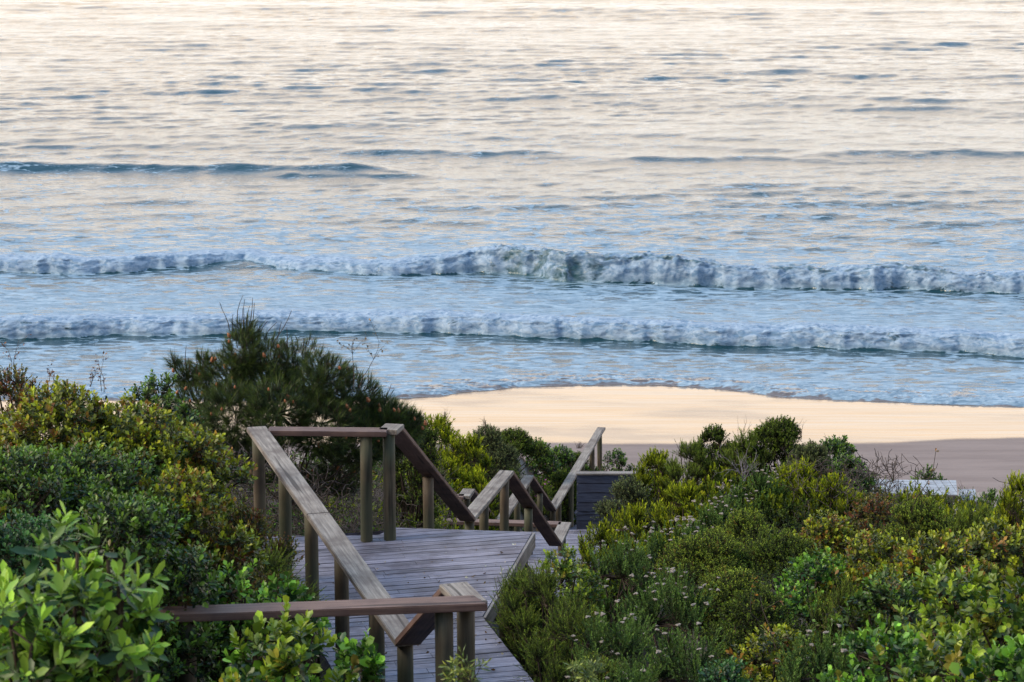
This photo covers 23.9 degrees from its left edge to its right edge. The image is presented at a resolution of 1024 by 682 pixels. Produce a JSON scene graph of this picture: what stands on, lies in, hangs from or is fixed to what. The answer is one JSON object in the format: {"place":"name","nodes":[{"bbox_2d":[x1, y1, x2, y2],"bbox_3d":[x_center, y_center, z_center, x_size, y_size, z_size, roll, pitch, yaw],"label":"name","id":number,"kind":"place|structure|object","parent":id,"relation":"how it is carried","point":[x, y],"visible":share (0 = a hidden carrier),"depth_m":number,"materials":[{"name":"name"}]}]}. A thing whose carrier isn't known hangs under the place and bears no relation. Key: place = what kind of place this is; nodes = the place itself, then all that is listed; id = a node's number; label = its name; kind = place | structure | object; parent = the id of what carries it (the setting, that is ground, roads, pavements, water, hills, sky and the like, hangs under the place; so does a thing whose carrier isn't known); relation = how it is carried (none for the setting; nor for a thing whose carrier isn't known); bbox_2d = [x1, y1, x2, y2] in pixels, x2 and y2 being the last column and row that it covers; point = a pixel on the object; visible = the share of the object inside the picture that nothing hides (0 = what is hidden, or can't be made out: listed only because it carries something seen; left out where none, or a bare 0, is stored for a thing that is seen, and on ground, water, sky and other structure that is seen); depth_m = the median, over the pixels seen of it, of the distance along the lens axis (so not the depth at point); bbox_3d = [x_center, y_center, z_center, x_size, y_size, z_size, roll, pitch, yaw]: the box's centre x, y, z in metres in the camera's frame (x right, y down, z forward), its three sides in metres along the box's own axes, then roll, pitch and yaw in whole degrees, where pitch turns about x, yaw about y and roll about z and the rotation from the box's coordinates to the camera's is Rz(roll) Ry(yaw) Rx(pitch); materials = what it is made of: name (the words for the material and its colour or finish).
{"place":"outdoors","nodes":[
{"label":"outdoors","id":0,"kind":"place"},
{"bbox_2d":[0,0,1023,406],"bbox_3d":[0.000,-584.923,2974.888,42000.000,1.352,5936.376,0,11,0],"label":"sea water","id":1,"kind":"structure","parent":0,"point":[804,198],"depth_m":109.49,"materials":[{"name":"blue liquid"}]},
{"bbox_2d":[0,385,1023,491],"bbox_3d":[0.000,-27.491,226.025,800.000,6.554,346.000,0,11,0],"label":"sand beach","id":2,"kind":"structure","parent":0,"point":[978,447],"depth_m":64.11,"materials":[{"name":"beige sand"}]},
{"bbox_2d":[18,454,1021,681],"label":"dune ground","id":3,"kind":"structure","parent":0,"point":[324,665],"depth_m":34.49,"materials":[{"name":"beige sand"}]},
{"bbox_2d":[0,363,54,439],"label":"shrub","id":4,"kind":"object","parent":3,"relation":"on","point":[16,384],"visible":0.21,"depth_m":18.97,"materials":[{"name":"green plant"}]},
{"bbox_2d":[0,578,98,681],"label":"broadleaf bush","id":5,"kind":"object","parent":3,"relation":"on","point":[19,665],"visible":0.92,"depth_m":8.76,"materials":[{"name":"green plant"}]},
{"bbox_2d":[0,439,116,555],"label":"shrub","id":6,"kind":"object","parent":3,"relation":"on","point":[31,474],"visible":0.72,"depth_m":15.53,"materials":[{"name":"green plant"}]},
{"bbox_2d":[0,508,133,656],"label":"shrub","id":7,"kind":"object","parent":3,"relation":"on","point":[8,541],"visible":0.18,"depth_m":14.00,"materials":[{"name":"green plant"}]},
{"bbox_2d":[0,500,144,681],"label":"broadleaf bush","id":8,"kind":"object","parent":3,"relation":"on","point":[93,602],"visible":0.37,"depth_m":9.09,"materials":[{"name":"green plant"}]},
{"bbox_2d":[0,375,171,479],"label":"shrub","id":9,"kind":"object","parent":3,"relation":"on","point":[28,419],"visible":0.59,"depth_m":17.48,"materials":[{"name":"green plant"}]},
{"bbox_2d":[1,562,170,681],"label":"broadleaf bush","id":10,"kind":"object","parent":3,"relation":"on","point":[127,651],"visible":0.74,"depth_m":8.94,"materials":[{"name":"green plant"}]},
{"bbox_2d":[0,436,206,556],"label":"shrub","id":11,"kind":"object","parent":3,"relation":"on","point":[104,468],"visible":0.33,"depth_m":16.18,"materials":[{"name":"green plant"}]},
{"bbox_2d":[50,523,172,681],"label":"broadleaf bush","id":12,"kind":"object","parent":3,"relation":"on","point":[145,612],"visible":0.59,"depth_m":9.25,"materials":[{"name":"green plant"}]},
{"bbox_2d":[44,487,224,681],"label":"shrub","id":13,"kind":"object","parent":3,"relation":"on","point":[133,528],"visible":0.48,"depth_m":14.88,"materials":[{"name":"green plant"}]},
{"bbox_2d":[0,407,271,670],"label":"coastal scrub","id":14,"kind":"object","parent":3,"relation":"on","point":[154,474],"visible":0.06,"depth_m":17.50,"materials":[{"name":"green plant"}]},
{"bbox_2d":[77,390,232,525],"bbox_3d":[-2.773,0.907,17.841,1.405,1.068,1.475,0,11,0],"label":"shrub","id":15,"kind":"object","parent":3,"relation":"on","point":[200,441],"visible":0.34,"depth_m":17.74,"materials":[{"name":"green plant"}]},
{"bbox_2d":[120,369,203,436],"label":"shrub","id":16,"kind":"object","parent":3,"relation":"on","point":[149,392],"visible":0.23,"depth_m":20.92,"materials":[{"name":"green plant"}]},
{"bbox_2d":[98,460,269,644],"bbox_3d":[-2.279,1.514,16.614,1.179,1.418,1.231,-8,14,-33],"label":"shrub","id":17,"kind":"object","parent":3,"relation":"on","point":[192,484],"visible":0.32,"depth_m":16.47,"materials":[{"name":"green plant"}]},
{"bbox_2d":[148,562,243,681],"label":"shrub","id":18,"kind":"object","parent":3,"relation":"on","point":[215,674],"visible":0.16,"depth_m":15.88,"materials":[{"name":"green plant"}]},
{"bbox_2d":[138,420,257,493],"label":"shrub","id":19,"kind":"object","parent":3,"relation":"on","point":[213,468],"visible":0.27,"depth_m":18.04,"materials":[{"name":"green plant"}]},
{"bbox_2d":[163,517,280,668],"bbox_3d":[-2.036,1.982,16.729,0.993,1.578,1.010,0,11,0],"label":"shrub","id":20,"kind":"object","parent":3,"relation":"on","point":[257,581],"visible":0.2,"depth_m":16.49,"materials":[{"name":"green plant"}]},
{"bbox_2d":[176,558,290,681],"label":"shrub","id":21,"kind":"object","parent":3,"relation":"on","point":[240,585],"visible":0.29,"depth_m":15.99,"materials":[{"name":"green plant"}]},
{"bbox_2d":[222,646,301,681],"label":"shrub","id":22,"kind":"object","parent":3,"relation":"on","point":[236,661],"visible":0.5,"depth_m":13.23,"materials":[{"name":"green plant"}]},
{"bbox_2d":[224,501,306,587],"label":"shrub","id":23,"kind":"object","parent":3,"relation":"on","point":[257,522],"visible":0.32,"depth_m":18.23,"materials":[{"name":"green plant"}]},
{"bbox_2d":[231,571,331,681],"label":"shrub","id":24,"kind":"object","parent":3,"relation":"on","point":[291,583],"visible":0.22,"depth_m":15.88,"materials":[{"name":"green plant"}]},
{"bbox_2d":[235,538,333,679],"bbox_3d":[-1.750,2.048,17.305,1.019,1.295,1.094,0,11,0],"label":"shrub","id":25,"kind":"object","parent":3,"relation":"on","point":[273,567],"visible":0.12,"depth_m":17.25,"materials":[{"name":"green plant"}]},
{"bbox_2d":[219,595,360,681],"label":"shrub","id":26,"kind":"object","parent":3,"relation":"on","point":[289,656],"visible":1,"depth_m":13.11,"materials":[{"name":"green plant"}]},
{"bbox_2d":[159,296,428,512],"bbox_3d":[-2.421,1.207,26.175,3.160,3.375,1.670,0,11,0],"label":"pine tree","id":27,"kind":"object","parent":3,"relation":"on","point":[282,380],"visible":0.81,"depth_m":25.92,"materials":[{"name":"green plant"}]},
{"bbox_2d":[46,429,549,535],"bbox_3d":[-2.749,2.745,38.289,14.629,8.062,28.124,0,11,0],"label":"coastal scrub","id":28,"kind":"object","parent":3,"relation":"on","point":[374,472],"visible":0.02,"depth_m":34.65,"materials":[{"name":"green plant"}]},
{"bbox_2d":[331,628,388,681],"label":"shrub","id":29,"kind":"object","parent":3,"relation":"on","point":[364,661],"visible":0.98,"depth_m":13.45,"materials":[{"name":"green plant"}]},
{"bbox_2d":[262,528,534,681],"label":"timber landing","id":30,"kind":"object","parent":3,"relation":"on","point":[407,555],"visible":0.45,"depth_m":22.30,"materials":[{"name":"grey wood"}]},
{"bbox_2d":[247,426,421,681],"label":"timber railing","id":31,"kind":"object","parent":30,"relation":"on","point":[351,565],"visible":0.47,"depth_m":20.03,"materials":[{"name":"brown wood"}]},
{"bbox_2d":[268,423,403,542],"bbox_3d":[-1.690,2.181,23.471,1.299,2.758,0.370,0,11,0],"label":"timber railing","id":32,"kind":"object","parent":30,"relation":"on","point":[387,432],"visible":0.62,"depth_m":23.16,"materials":[{"name":"brown wood"}]},
{"bbox_2d":[395,582,487,681],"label":"timber railing","id":33,"kind":"object","parent":30,"relation":"on","point":[419,628],"visible":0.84,"depth_m":15.40,"materials":[{"name":"brown wood"}]},
{"bbox_2d":[382,406,446,528],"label":"shrub","id":34,"kind":"object","parent":3,"relation":"on","point":[415,491],"visible":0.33,"depth_m":30.82,"materials":[{"name":"green plant"}]},
{"bbox_2d":[403,412,469,469],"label":"shrub","id":35,"kind":"object","parent":3,"relation":"on","point":[447,432],"visible":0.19,"depth_m":41.45,"materials":[{"name":"green plant"}]},
{"bbox_2d":[439,645,491,681],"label":"leafy stem","id":36,"kind":"object","parent":3,"relation":"on","point":[457,671],"visible":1,"depth_m":11.53,"materials":[{"name":"green plant"}]},
{"bbox_2d":[435,429,499,530],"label":"shrub","id":37,"kind":"object","parent":3,"relation":"on","point":[471,448],"visible":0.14,"depth_m":40.89,"materials":[{"name":"green plant"}]},
{"bbox_2d":[454,466,499,530],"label":"shrub","id":38,"kind":"object","parent":3,"relation":"on","point":[478,479],"visible":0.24,"depth_m":39.78,"materials":[{"name":"green plant"}]},
{"bbox_2d":[468,423,521,531],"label":"shrub","id":39,"kind":"object","parent":3,"relation":"on","point":[496,450],"visible":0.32,"depth_m":45.05,"materials":[{"name":"green plant"}]},
{"bbox_2d":[482,425,550,471],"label":"shrub","id":40,"kind":"object","parent":3,"relation":"on","point":[522,440],"visible":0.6,"depth_m":50.75,"materials":[{"name":"green plant"}]},
{"bbox_2d":[488,559,544,677],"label":"shrub","id":41,"kind":"object","parent":3,"relation":"on","point":[509,584],"visible":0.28,"depth_m":20.72,"materials":[{"name":"green plant"}]},
{"bbox_2d":[484,559,591,681],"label":"shrub","id":42,"kind":"object","parent":3,"relation":"on","point":[542,590],"visible":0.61,"depth_m":20.36,"materials":[{"name":"green plant"}]},
{"bbox_2d":[528,555,590,605],"bbox_3d":[0.218,2.980,29.825,1.250,0.037,2.252,2,12,12],"label":"timber landing","id":43,"kind":"object","parent":3,"relation":"on","point":[532,558],"visible":0.02,"depth_m":30.66,"materials":[{"name":"grey wood"}]},
{"bbox_2d":[459,470,561,638],"bbox_3d":[0.042,2.998,31.584,0.193,2.966,5.612,2,12,12],"label":"timber railing","id":44,"kind":"object","parent":43,"relation":"on","point":[502,482],"visible":0.41,"depth_m":30.65,"materials":[{"name":"brown wood"}]},
{"bbox_2d":[512,597,623,681],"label":"shrub","id":45,"kind":"object","parent":3,"relation":"on","point":[536,667],"visible":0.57,"depth_m":19.12,"materials":[{"name":"green plant"}]},
{"bbox_2d":[531,542,609,680],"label":"shrub","id":46,"kind":"object","parent":3,"relation":"on","point":[584,586],"visible":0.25,"depth_m":21.05,"materials":[{"name":"green plant"}]},
{"bbox_2d":[207,426,937,535],"bbox_3d":[1.006,2.054,35.861,8.883,6.949,22.761,0,11,0],"label":"brushwood","id":47,"kind":"object","parent":3,"relation":"on","point":[326,503],"visible":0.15,"depth_m":27.55,"materials":[{"name":"plant"}]},
{"bbox_2d":[570,510,576,529],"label":"timber landing","id":48,"kind":"object","parent":3,"relation":"on","point":[574,527],"visible":0.02,"depth_m":51.60,"materials":[{"name":"grey wood"}]},
{"bbox_2d":[550,427,605,530],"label":"timber railing","id":49,"kind":"object","parent":48,"relation":"on","point":[567,485],"visible":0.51,"depth_m":51.88,"materials":[{"name":"brown wood"}]},
{"bbox_2d":[533,528,627,565],"bbox_3d":[0.473,3.496,36.878,3.492,0.037,4.882,0,11,0],"label":"timber landing","id":50,"kind":"object","parent":3,"relation":"on","point":[541,544],"visible":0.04,"depth_m":38.30,"materials":[{"name":"grey wood"}]},
{"bbox_2d":[576,514,629,649],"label":"shrub","id":51,"kind":"object","parent":3,"relation":"on","point":[606,534],"visible":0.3,"depth_m":26.93,"materials":[{"name":"green plant"}]},
{"bbox_2d":[576,471,635,529],"bbox_3d":[1.614,2.627,39.539,1.134,0.990,0.160,0,11,0],"label":"slatted screen","id":52,"kind":"object","parent":3,"relation":"on","point":[593,487],"visible":0.45,"depth_m":39.46,"materials":[{"name":"grey wood"}]},
{"bbox_2d":[562,526,676,645],"bbox_3d":[1.001,2.281,21.869,0.933,1.232,1.042,-4,12,-19],"label":"everlasting shrub","id":53,"kind":"object","parent":3,"relation":"on","point":[628,571],"visible":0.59,"depth_m":21.76,"materials":[{"name":"green plant"}]},
{"bbox_2d":[563,603,687,681],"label":"everlasting shrub","id":54,"kind":"object","parent":3,"relation":"on","point":[632,645],"visible":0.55,"depth_m":17.76,"materials":[{"name":"green plant"}]},
{"bbox_2d":[591,473,663,606],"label":"shrub","id":55,"kind":"object","parent":3,"relation":"on","point":[626,492],"visible":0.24,"depth_m":33.50,"materials":[{"name":"green plant"}]},
{"bbox_2d":[592,499,674,631],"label":"shrub","id":56,"kind":"object","parent":3,"relation":"on","point":[636,524],"visible":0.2,"depth_m":28.44,"materials":[{"name":"green plant"}]},
{"bbox_2d":[632,446,683,520],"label":"shrub","id":57,"kind":"object","parent":3,"relation":"on","point":[655,458],"visible":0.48,"depth_m":38.44,"materials":[{"name":"green plant"}]},
{"bbox_2d":[600,562,745,679],"bbox_3d":[1.245,2.351,19.257,1.208,1.212,1.368,0,11,0],"label":"everlasting shrub","id":58,"kind":"object","parent":3,"relation":"on","point":[678,602],"visible":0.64,"depth_m":19.20,"materials":[{"name":"green plant"}]},
{"bbox_2d":[632,516,719,592],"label":"everlasting shrub","id":59,"kind":"object","parent":3,"relation":"on","point":[655,540],"visible":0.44,"depth_m":23.41,"materials":[{"name":"green plant"}]},
{"bbox_2d":[645,477,717,572],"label":"shrub","id":60,"kind":"object","parent":3,"relation":"on","point":[683,503],"visible":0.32,"depth_m":29.95,"materials":[{"name":"green plant"}]},
{"bbox_2d":[619,617,746,681],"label":"everlasting shrub","id":61,"kind":"object","parent":3,"relation":"on","point":[677,671],"visible":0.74,"depth_m":16.96,"materials":[{"name":"green plant"}]},
{"bbox_2d":[660,437,718,516],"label":"shrub","id":62,"kind":"object","parent":3,"relation":"on","point":[693,469],"visible":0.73,"depth_m":37.59,"materials":[{"name":"green plant"}]},
{"bbox_2d":[688,423,733,490],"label":"shrub","id":63,"kind":"object","parent":3,"relation":"on","point":[716,433],"visible":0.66,"depth_m":37.96,"materials":[{"name":"green plant"}]},
{"bbox_2d":[682,492,746,541],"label":"everlasting shrub","id":64,"kind":"object","parent":3,"relation":"on","point":[715,516],"visible":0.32,"depth_m":27.93,"materials":[{"name":"green plant"}]},
{"bbox_2d":[653,528,775,595],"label":"shrub","id":65,"kind":"object","parent":3,"relation":"on","point":[715,552],"visible":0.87,"depth_m":22.21,"materials":[{"name":"green plant"}]},
{"bbox_2d":[698,656,752,681],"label":"shrub","id":66,"kind":"object","parent":3,"relation":"on","point":[730,671],"visible":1,"depth_m":15.09,"materials":[{"name":"green plant"}]},
{"bbox_2d":[680,564,798,652],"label":"shrub","id":67,"kind":"object","parent":3,"relation":"on","point":[738,580],"visible":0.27,"depth_m":19.52,"materials":[{"name":"green plant"}]},
{"bbox_2d":[708,507,771,573],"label":"shrub","id":68,"kind":"object","parent":3,"relation":"on","point":[744,520],"visible":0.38,"depth_m":25.28,"materials":[{"name":"green plant"}]},
{"bbox_2d":[715,427,774,494],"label":"shrub","id":69,"kind":"object","parent":3,"relation":"on","point":[736,447],"visible":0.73,"depth_m":37.24,"materials":[{"name":"green plant"}]},
{"bbox_2d":[693,582,814,681],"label":"shrub","id":70,"kind":"object","parent":3,"relation":"on","point":[735,630],"visible":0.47,"depth_m":17.69,"materials":[{"name":"green plant"}]},
{"bbox_2d":[716,462,794,527],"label":"shrub","id":71,"kind":"object","parent":3,"relation":"on","point":[760,485],"visible":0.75,"depth_m":30.94,"materials":[{"name":"green plant"}]},
{"bbox_2d":[734,414,806,487],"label":"shrub","id":72,"kind":"object","parent":3,"relation":"on","point":[777,434],"visible":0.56,"depth_m":37.36,"materials":[{"name":"green plant"}]},
{"bbox_2d":[719,622,835,681],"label":"shrub","id":73,"kind":"object","parent":3,"relation":"on","point":[751,655],"visible":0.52,"depth_m":15.46,"materials":[{"name":"green plant"}]},
{"bbox_2d":[742,527,843,592],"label":"shrub","id":74,"kind":"object","parent":3,"relation":"on","point":[779,547],"visible":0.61,"depth_m":22.21,"materials":[{"name":"green plant"}]},
{"bbox_2d":[752,454,836,533],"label":"shrub","id":75,"kind":"object","parent":3,"relation":"on","point":[793,478],"visible":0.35,"depth_m":31.34,"materials":[{"name":"green plant"}]},
{"bbox_2d":[589,461,1023,681],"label":"coastal scrub","id":76,"kind":"object","parent":3,"relation":"on","point":[712,490],"visible":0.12,"depth_m":30.64,"materials":[{"name":"green plant"}]},
{"bbox_2d":[773,438,842,513],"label":"shrub","id":77,"kind":"object","parent":3,"relation":"on","point":[813,452],"visible":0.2,"depth_m":35.95,"materials":[{"name":"green plant"}]},
{"bbox_2d":[773,543,870,630],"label":"shrub","id":78,"kind":"object","parent":3,"relation":"on","point":[798,601],"visible":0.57,"depth_m":19.68,"materials":[{"name":"green plant"}]},
{"bbox_2d":[775,507,872,582],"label":"shrub","id":79,"kind":"object","parent":3,"relation":"on","point":[828,536],"visible":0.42,"depth_m":23.20,"materials":[{"name":"green plant"}]},
{"bbox_2d":[775,616,882,681],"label":"everlasting shrub","id":80,"kind":"object","parent":3,"relation":"on","point":[795,671],"visible":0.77,"depth_m":14.46,"materials":[{"name":"green plant"}]},
{"bbox_2d":[804,469,862,521],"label":"shrub","id":81,"kind":"object","parent":3,"relation":"on","point":[840,502],"visible":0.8,"depth_m":30.93,"materials":[{"name":"green plant"}]},
{"bbox_2d":[793,574,875,674],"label":"shrub","id":82,"kind":"object","parent":3,"relation":"on","point":[823,611],"visible":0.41,"depth_m":16.29,"materials":[{"name":"green plant"}]},
{"bbox_2d":[813,452,880,517],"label":"shrub","id":83,"kind":"object","parent":3,"relation":"on","point":[851,465],"visible":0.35,"depth_m":35.61,"materials":[{"name":"green plant"}]},
{"bbox_2d":[808,524,925,607],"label":"shrub","id":84,"kind":"object","parent":3,"relation":"on","point":[887,548],"visible":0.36,"depth_m":19.65,"materials":[{"name":"green plant"}]},
{"bbox_2d":[831,492,909,548],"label":"shrub","id":85,"kind":"object","parent":3,"relation":"on","point":[878,510],"visible":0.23,"depth_m":26.84,"materials":[{"name":"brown plant"}]},
{"bbox_2d":[816,613,944,681],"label":"shrub","id":86,"kind":"object","parent":3,"relation":"on","point":[904,650],"visible":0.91,"depth_m":13.92,"materials":[{"name":"green plant"}]},
{"bbox_2d":[812,564,968,681],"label":"shrub","id":87,"kind":"object","parent":3,"relation":"on","point":[887,595],"visible":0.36,"depth_m":16.00,"materials":[{"name":"green plant"}]},
{"bbox_2d":[869,479,957,512],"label":"bleached platform","id":88,"kind":"structure","parent":3,"relation":"on","point":[935,485],"depth_m":43.80,"materials":[{"name":"grey wood"}]},
{"bbox_2d":[872,495,966,562],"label":"shrub","id":89,"kind":"object","parent":3,"relation":"on","point":[926,516],"visible":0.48,"depth_m":25.29,"materials":[{"name":"green plant"}]},
{"bbox_2d":[872,528,1003,624],"bbox_3d":[3.297,1.980,18.724,1.182,1.066,1.135,0,11,0],"label":"shrub","id":90,"kind":"object","parent":3,"relation":"on","point":[914,556],"visible":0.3,"depth_m":18.62,"materials":[{"name":"green plant"}]},
{"bbox_2d":[872,555,1013,681],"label":"shrub","id":91,"kind":"object","parent":3,"relation":"on","point":[973,585],"visible":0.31,"depth_m":15.11,"materials":[{"name":"green plant"}]},
{"bbox_2d":[891,623,1013,681],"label":"shrub","id":92,"kind":"object","parent":3,"relation":"on","point":[924,661],"visible":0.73,"depth_m":13.14,"materials":[{"name":"green plant"}]},
{"bbox_2d":[926,513,1023,634],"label":"shrub","id":93,"kind":"object","parent":3,"relation":"on","point":[976,541],"visible":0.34,"depth_m":19.11,"materials":[{"name":"green plant"}]},
{"bbox_2d":[935,568,1023,681],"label":"shrub","id":94,"kind":"object","parent":3,"relation":"on","point":[987,625],"visible":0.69,"depth_m":14.36,"materials":[{"name":"green plant"}]},
{"bbox_2d":[938,501,1023,568],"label":"shrub","id":95,"kind":"object","parent":3,"relation":"on","point":[983,514],"visible":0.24,"depth_m":24.83,"materials":[{"name":"green plant"}]},
{"bbox_2d":[946,630,1023,681],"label":"shrub","id":96,"kind":"object","parent":3,"relation":"on","point":[1000,668],"visible":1,"depth_m":12.58,"materials":[{"name":"green plant"}]},
{"bbox_2d":[998,469,1023,532],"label":"shrub","id":97,"kind":"object","parent":3,"relation":"on","point":[1011,500],"visible":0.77,"depth_m":28.35,"materials":[{"name":"green plant"}]},
{"bbox_3d":[-0.955,2.864,14.716,4.000,0.037,2.151,0,11,0],"label":"timber landing","id":98,"kind":"object","parent":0,"visible":0},
{"bbox_2d":[160,595,486,681],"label":"timber railing","id":99,"kind":"object","parent":98,"relation":"on","point":[443,608],"visible":0.67,"depth_m":15.08,"materials":[{"name":"brown wood"}]},
{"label":"stair flight","id":100,"kind":"object","parent":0,"visible":0},
{"bbox_2d":[395,428,474,528],"bbox_3d":[-0.836,2.029,26.082,0.190,3.466,5.004,1,11,7],"label":"timber railing","id":101,"kind":"object","parent":100,"relation":"on","point":[422,463],"visible":0.52,"depth_m":25.63,"materials":[{"name":"brown wood"}]},
{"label":"timber landing","id":102,"kind":"object","parent":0,"visible":0},
{"bbox_2d":[497,475,555,531],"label":"timber railing","id":103,"kind":"object","parent":102,"relation":"on","point":[532,482],"visible":0.27,"depth_m":45.70,"materials":[{"name":"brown wood"}]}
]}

